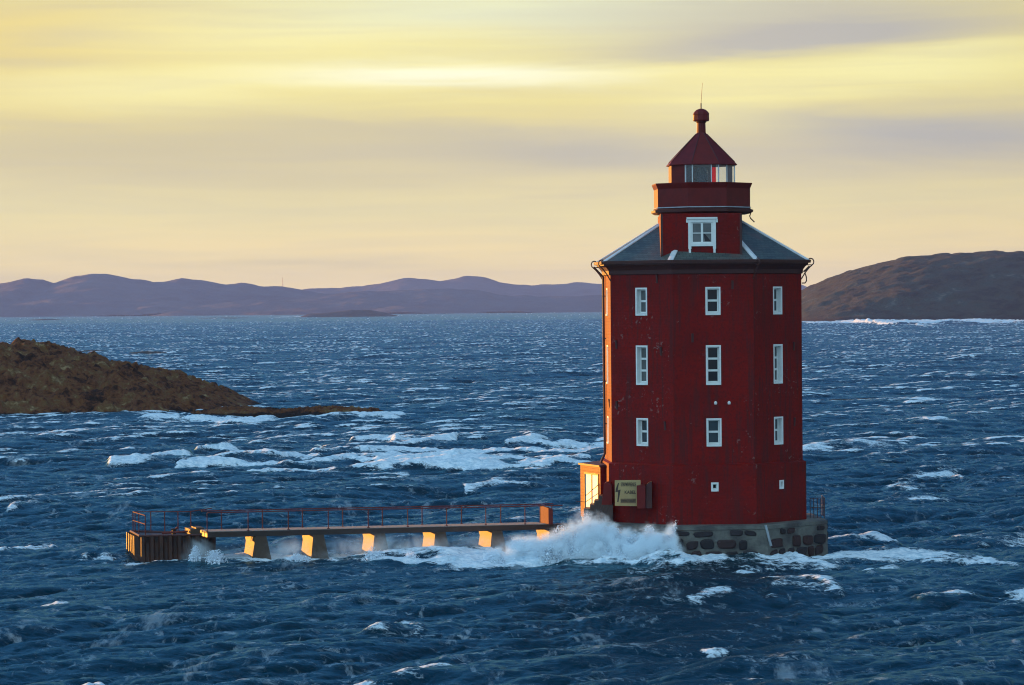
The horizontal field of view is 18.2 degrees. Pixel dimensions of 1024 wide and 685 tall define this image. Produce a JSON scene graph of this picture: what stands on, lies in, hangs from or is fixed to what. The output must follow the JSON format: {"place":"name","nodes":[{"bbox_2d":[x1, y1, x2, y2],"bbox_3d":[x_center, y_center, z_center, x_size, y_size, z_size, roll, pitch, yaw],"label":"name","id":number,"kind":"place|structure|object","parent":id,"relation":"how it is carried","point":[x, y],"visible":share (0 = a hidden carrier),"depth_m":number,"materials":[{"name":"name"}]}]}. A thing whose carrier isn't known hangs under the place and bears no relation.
{"place":"outdoors","nodes":[
{"label":"outdoors","id":0,"kind":"place"},
{"bbox_2d":[0,337,260,413],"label":"islet","id":1,"kind":"object","parent":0,"point":[42,377],"visible":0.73,"depth_m":364.35,"materials":[{"name":"brown stone"}]},
{"bbox_2d":[0,274,396,316],"bbox_3d":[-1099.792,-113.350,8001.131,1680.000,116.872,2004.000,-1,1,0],"label":"hills","id":2,"kind":"structure","parent":0,"point":[87,295],"depth_m":7622.83,"materials":[{"name":"purple stone"}]},
{"bbox_2d":[190,405,382,417],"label":"rock spit","id":3,"kind":"structure","parent":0,"point":[243,411],"depth_m":348.76,"materials":[{"name":"brown stone"}]},
{"bbox_2d":[151,288,601,315],"bbox_3d":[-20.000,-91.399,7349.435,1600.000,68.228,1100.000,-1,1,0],"label":"hills","id":4,"kind":"structure","parent":0,"point":[448,300],"depth_m":7106.38,"materials":[{"name":"purple stone"}]},
{"bbox_2d":[0,312,1023,684],"bbox_3d":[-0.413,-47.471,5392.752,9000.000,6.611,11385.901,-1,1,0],"label":"sea","id":5,"kind":"structure","parent":0,"point":[914,478],"depth_m":174.57,"materials":[{"name":"liquid"}]},
{"bbox_2d":[130,351,166,353],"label":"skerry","id":6,"kind":"structure","parent":5,"relation":"in","point":[149,352],"depth_m":868.58,"materials":[{"name":"grey stone"}]},
{"bbox_2d":[126,508,215,562],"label":"dock","id":7,"kind":"object","parent":5,"relation":"in","point":[143,546],"visible":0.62,"depth_m":146.82,"materials":[{"name":"metal"}]},
{"bbox_2d":[300,310,396,316],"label":"skerry","id":8,"kind":"structure","parent":5,"relation":"in","point":[359,313],"depth_m":4663.85,"materials":[{"name":"stone"}]},
{"bbox_2d":[200,503,582,559],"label":"footbridge","id":9,"kind":"object","parent":5,"relation":"in","point":[314,543],"visible":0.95,"depth_m":148.25,"materials":[{"name":"concrete"}]},
{"bbox_2d":[188,513,676,565],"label":"spray","id":10,"kind":"object","parent":5,"relation":"on","point":[585,541],"visible":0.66,"depth_m":143.76,"materials":[{"name":"liquid"}]},
{"bbox_2d":[578,83,827,556],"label":"lighthouse","id":11,"kind":"object","parent":5,"relation":"in","point":[702,356],"visible":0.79,"depth_m":146.01,"materials":[{"name":"red paint"}]},
{"bbox_2d":[576,481,612,522],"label":"staircase","id":12,"kind":"structure","parent":11,"relation":"on","point":[600,509],"depth_m":147.32,"materials":[{"name":"concrete"}]},
{"bbox_2d":[606,288,607,315],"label":"window","id":13,"kind":"structure","parent":11,"relation":"in","point":[606,288],"depth_m":149.46,"materials":[{"name":"white paint"}]},
{"bbox_2d":[606,345,607,383],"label":"window","id":14,"kind":"structure","parent":11,"relation":"in","point":[607,345],"depth_m":150.05,"materials":[{"name":"white paint"}]},
{"bbox_2d":[607,416,608,443],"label":"window","id":15,"kind":"structure","parent":11,"relation":"in","point":[607,416],"depth_m":149.57,"materials":[{"name":"white paint"}]},
{"bbox_2d":[615,480,640,505],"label":"warning sign","id":16,"kind":"object","parent":11,"relation":"attached to","point":[625,492],"visible":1,"depth_m":146.25,"materials":[{"name":"beige metal"}]},
{"bbox_2d":[635,288,646,315],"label":"window","id":17,"kind":"structure","parent":11,"relation":"in","point":[640,293],"depth_m":146.89,"materials":[{"name":"white paint"}]},
{"bbox_2d":[636,345,647,384],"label":"window","id":18,"kind":"structure","parent":11,"relation":"in","point":[641,350],"depth_m":146.93,"materials":[{"name":"white paint"}]},
{"bbox_2d":[636,418,647,445],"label":"window","id":19,"kind":"structure","parent":11,"relation":"in","point":[641,423],"depth_m":146.96,"materials":[{"name":"white paint"}]},
{"bbox_2d":[686,217,717,252],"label":"window","id":20,"kind":"structure","parent":11,"relation":"in","point":[701,230],"depth_m":145.71,"materials":[{"name":"white paint"}]},
{"bbox_2d":[705,287,720,314],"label":"window","id":21,"kind":"structure","parent":11,"relation":"in","point":[712,294],"depth_m":145.75,"materials":[{"name":"white paint"}]},
{"bbox_2d":[706,345,720,384],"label":"window","id":22,"kind":"structure","parent":11,"relation":"in","point":[713,352],"depth_m":145.82,"materials":[{"name":"white paint"}]},
{"bbox_2d":[706,418,721,446],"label":"window","id":23,"kind":"structure","parent":11,"relation":"in","point":[713,426],"depth_m":145.82,"materials":[{"name":"white paint"}]},
{"bbox_2d":[711,482,718,491],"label":"window","id":24,"kind":"structure","parent":11,"relation":"in","point":[714,485],"depth_m":145.50,"materials":[{"name":"white paint"}]},
{"bbox_2d":[773,287,781,313],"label":"window","id":25,"kind":"structure","parent":11,"relation":"in","point":[777,291],"depth_m":147.29,"materials":[{"name":"white paint"}]},
{"bbox_2d":[773,344,782,383],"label":"window","id":26,"kind":"structure","parent":11,"relation":"in","point":[777,348],"depth_m":147.29,"materials":[{"name":"white paint"}]},
{"bbox_2d":[774,416,782,444],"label":"window","id":27,"kind":"structure","parent":11,"relation":"in","point":[778,421],"depth_m":147.36,"materials":[{"name":"white paint"}]},
{"bbox_2d":[779,480,783,488],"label":"window","id":28,"kind":"structure","parent":11,"relation":"in","point":[781,482],"depth_m":147.00,"materials":[{"name":"white paint"}]},
{"bbox_2d":[810,495,824,517],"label":"guard rail","id":29,"kind":"object","parent":11,"relation":"on","point":[823,506],"visible":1,"depth_m":149.45,"materials":[{"name":"metal"}]},
{"bbox_2d":[0,0,1023,289],"label":"sky","id":30,"kind":"structure","parent":0,"point":[308,143],"materials":[{"name":"yellow"}]},
{"bbox_2d":[302,276,805,296],"bbox_3d":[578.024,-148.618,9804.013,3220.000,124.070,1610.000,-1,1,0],"label":"hills","id":31,"kind":"structure","parent":0,"point":[485,284],"depth_m":9669.63,"materials":[{"name":"purple stone"}]},
{"bbox_2d":[801,250,1023,321],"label":"hill","id":32,"kind":"structure","parent":0,"point":[980,284],"depth_m":2185.74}
]}

